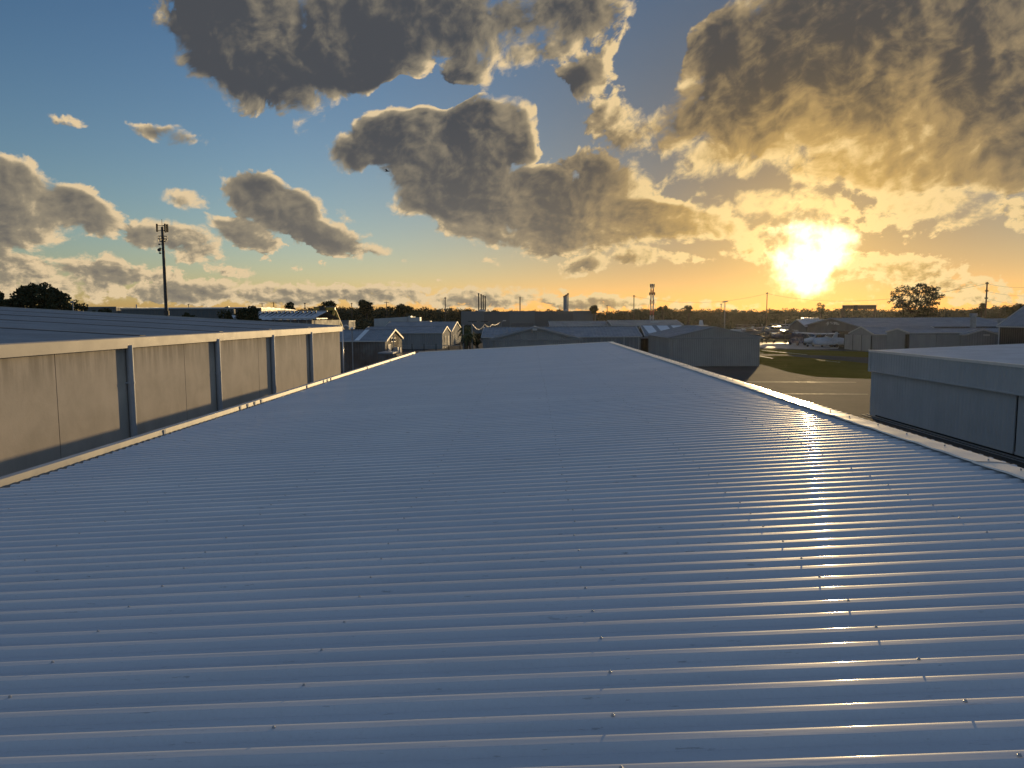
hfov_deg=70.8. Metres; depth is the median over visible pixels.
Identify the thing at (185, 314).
bush
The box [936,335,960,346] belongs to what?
sliding door
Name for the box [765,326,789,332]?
parked aircraft
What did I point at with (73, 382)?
concrete warehouse
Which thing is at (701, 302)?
overhead wire
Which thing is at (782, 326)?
parked aircraft
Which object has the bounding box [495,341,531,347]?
sliding door
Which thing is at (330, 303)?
gum tree
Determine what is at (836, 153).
sky
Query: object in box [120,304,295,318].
long warehouse
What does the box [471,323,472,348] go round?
yard pole
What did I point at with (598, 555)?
metal roofed building
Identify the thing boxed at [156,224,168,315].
telecom mast
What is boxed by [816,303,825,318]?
gum tree
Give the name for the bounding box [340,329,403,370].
gable shed
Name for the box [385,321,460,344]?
gable shed
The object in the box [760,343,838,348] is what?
concrete pad
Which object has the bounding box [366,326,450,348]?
gable shed
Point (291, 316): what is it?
skylit warehouse
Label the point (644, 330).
open shed
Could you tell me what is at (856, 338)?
door
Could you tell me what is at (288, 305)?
gum tree
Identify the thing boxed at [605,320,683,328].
workshop
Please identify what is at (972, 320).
flue
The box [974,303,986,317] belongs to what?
gum tree
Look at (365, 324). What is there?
undergrowth
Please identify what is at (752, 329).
parked aircraft
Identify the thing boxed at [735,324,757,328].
parked aircraft
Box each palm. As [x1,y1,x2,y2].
[457,326,470,348]
[459,327,477,348]
[459,332,475,348]
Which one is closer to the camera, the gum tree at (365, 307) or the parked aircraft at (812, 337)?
the parked aircraft at (812, 337)
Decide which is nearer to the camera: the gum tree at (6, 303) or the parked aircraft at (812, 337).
the gum tree at (6, 303)
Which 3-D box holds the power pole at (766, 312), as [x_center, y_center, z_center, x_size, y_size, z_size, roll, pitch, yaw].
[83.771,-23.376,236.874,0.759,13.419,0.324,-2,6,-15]
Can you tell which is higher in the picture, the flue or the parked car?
the flue
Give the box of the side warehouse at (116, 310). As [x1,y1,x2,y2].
[84,307,163,312]
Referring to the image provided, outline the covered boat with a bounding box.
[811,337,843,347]
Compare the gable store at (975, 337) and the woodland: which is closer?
the gable store at (975, 337)
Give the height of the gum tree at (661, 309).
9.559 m
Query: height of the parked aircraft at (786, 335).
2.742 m
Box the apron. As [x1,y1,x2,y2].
[341,336,1023,467]
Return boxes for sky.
[0,0,1023,314]
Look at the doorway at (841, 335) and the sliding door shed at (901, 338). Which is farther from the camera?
the doorway at (841, 335)
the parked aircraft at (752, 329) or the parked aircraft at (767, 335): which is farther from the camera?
the parked aircraft at (752, 329)
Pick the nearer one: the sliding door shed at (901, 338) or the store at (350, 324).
the sliding door shed at (901, 338)
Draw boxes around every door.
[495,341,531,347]
[511,323,532,326]
[532,340,576,345]
[673,339,714,365]
[715,339,757,365]
[844,334,852,349]
[853,335,860,350]
[861,335,870,350]
[875,373,1017,453]
[909,335,935,347]
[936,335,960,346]
[1014,396,1023,456]
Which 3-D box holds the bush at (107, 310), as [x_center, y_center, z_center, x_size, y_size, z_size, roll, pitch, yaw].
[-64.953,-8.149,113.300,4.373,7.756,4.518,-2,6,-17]
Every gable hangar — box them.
[489,326,581,347]
[646,325,762,365]
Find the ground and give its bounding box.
[461,332,843,348]
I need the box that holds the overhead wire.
[635,294,762,302]
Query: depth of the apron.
60.68 m
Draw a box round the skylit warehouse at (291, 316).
[232,311,340,324]
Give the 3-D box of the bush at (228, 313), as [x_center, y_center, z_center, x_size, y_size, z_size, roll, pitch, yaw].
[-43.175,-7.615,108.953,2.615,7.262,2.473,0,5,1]
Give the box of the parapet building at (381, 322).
[374,316,420,325]
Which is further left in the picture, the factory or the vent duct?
the vent duct
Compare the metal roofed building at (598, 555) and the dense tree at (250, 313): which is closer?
the metal roofed building at (598, 555)
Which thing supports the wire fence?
on the apron
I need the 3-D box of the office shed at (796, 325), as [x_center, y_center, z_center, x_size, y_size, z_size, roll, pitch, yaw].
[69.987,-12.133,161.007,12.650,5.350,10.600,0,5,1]
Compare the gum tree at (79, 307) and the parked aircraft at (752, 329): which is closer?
the gum tree at (79, 307)
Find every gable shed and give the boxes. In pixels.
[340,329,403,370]
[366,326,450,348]
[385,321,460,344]
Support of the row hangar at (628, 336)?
on the apron
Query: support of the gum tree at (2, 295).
on the ground
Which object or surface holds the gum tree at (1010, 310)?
on the ground
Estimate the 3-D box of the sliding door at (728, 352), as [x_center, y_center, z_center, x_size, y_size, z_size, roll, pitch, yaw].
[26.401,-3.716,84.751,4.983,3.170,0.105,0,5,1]
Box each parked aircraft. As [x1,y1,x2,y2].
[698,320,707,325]
[730,326,753,331]
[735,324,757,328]
[735,327,764,333]
[742,330,793,342]
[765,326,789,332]
[771,330,803,341]
[774,324,789,328]
[795,332,839,346]
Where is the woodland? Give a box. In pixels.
[295,305,1018,328]
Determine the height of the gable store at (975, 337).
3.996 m
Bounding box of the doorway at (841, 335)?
[832,330,849,345]
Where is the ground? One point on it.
(782, 341)
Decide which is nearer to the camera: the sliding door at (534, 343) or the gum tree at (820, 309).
the sliding door at (534, 343)
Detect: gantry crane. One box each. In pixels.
[312,307,343,328]
[840,305,877,317]
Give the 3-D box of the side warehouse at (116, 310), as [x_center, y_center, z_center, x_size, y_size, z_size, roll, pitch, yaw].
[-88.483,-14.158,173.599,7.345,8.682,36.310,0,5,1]
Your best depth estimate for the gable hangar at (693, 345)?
84.80 m
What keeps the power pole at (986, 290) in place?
on the ground
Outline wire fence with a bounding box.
[402,345,459,351]
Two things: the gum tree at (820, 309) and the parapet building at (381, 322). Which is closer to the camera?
the parapet building at (381, 322)
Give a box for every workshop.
[548,320,607,326]
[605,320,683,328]
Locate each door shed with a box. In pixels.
[844,326,933,351]
[886,328,998,348]
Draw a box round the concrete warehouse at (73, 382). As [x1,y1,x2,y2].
[0,307,342,476]
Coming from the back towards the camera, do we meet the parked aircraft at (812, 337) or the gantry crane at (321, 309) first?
the gantry crane at (321, 309)
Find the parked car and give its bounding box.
[788,338,805,344]
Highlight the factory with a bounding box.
[461,293,595,332]
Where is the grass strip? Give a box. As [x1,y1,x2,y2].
[759,356,870,378]
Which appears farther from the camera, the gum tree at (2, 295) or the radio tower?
the radio tower
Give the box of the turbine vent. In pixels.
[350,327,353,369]
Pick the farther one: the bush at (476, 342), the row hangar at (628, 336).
the bush at (476, 342)
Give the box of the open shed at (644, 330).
[638,325,683,351]
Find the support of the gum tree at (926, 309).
on the ground
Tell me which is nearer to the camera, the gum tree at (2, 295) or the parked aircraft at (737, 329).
the gum tree at (2, 295)
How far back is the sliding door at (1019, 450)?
30.01 m
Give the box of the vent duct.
[342,325,349,372]
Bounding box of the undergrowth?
[308,317,983,328]
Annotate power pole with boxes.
[766,292,767,327]
[984,282,988,317]
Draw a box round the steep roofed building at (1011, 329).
[996,306,1023,344]
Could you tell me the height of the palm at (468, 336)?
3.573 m
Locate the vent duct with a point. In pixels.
(343, 346)
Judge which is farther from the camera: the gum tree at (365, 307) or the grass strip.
the gum tree at (365, 307)
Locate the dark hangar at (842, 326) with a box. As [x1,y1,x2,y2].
[805,317,997,345]
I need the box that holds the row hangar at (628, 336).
[481,326,642,349]
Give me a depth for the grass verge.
114.51 m
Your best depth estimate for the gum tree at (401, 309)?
267.85 m
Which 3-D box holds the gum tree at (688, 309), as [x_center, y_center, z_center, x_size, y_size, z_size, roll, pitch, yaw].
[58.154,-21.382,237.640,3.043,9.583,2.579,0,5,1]
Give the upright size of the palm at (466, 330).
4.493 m
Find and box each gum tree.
[0,291,4,305]
[0,299,14,306]
[9,282,72,310]
[70,299,87,310]
[284,302,294,309]
[321,300,336,319]
[358,299,373,321]
[394,304,412,316]
[589,305,598,320]
[657,305,668,319]
[684,305,692,324]
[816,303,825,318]
[887,282,945,317]
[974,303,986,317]
[1005,303,1023,316]
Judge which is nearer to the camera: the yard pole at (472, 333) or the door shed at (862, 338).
the yard pole at (472, 333)
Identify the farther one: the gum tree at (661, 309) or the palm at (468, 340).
the gum tree at (661, 309)
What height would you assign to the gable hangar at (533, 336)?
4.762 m
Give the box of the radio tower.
[645,284,657,319]
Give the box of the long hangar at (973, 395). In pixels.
[861,344,1023,462]
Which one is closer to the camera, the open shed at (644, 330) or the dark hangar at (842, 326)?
the open shed at (644, 330)
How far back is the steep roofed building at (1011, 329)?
88.58 m
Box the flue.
[969,313,977,327]
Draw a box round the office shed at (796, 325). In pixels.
[788,318,823,338]
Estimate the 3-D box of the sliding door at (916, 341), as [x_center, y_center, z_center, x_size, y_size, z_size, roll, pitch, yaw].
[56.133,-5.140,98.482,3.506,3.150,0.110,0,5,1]
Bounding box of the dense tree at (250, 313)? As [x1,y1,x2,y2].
[234,305,261,320]
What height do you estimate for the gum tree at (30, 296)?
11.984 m
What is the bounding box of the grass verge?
[760,349,868,356]
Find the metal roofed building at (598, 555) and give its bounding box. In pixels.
[0,341,1023,767]
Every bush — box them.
[89,308,111,312]
[182,312,194,316]
[217,310,233,318]
[473,333,481,348]
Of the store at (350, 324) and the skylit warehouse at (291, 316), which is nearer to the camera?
the skylit warehouse at (291, 316)
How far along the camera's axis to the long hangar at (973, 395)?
35.05 m
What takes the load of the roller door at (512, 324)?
in the factory
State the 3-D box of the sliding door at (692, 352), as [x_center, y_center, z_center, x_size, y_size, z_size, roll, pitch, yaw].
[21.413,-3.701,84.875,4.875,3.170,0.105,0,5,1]
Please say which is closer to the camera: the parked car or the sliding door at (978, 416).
the sliding door at (978, 416)
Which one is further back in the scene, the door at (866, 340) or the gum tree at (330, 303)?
the gum tree at (330, 303)
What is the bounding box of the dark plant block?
[234,308,277,313]
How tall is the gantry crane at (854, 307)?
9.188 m
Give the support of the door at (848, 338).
in the door shed at (862, 338)
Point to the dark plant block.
(260, 309)
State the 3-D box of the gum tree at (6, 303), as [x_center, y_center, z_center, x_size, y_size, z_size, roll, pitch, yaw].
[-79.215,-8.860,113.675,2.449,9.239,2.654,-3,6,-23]
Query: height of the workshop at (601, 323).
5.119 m
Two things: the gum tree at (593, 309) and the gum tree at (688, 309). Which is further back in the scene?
the gum tree at (593, 309)
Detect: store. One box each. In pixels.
[341,320,354,328]
[959,329,997,345]

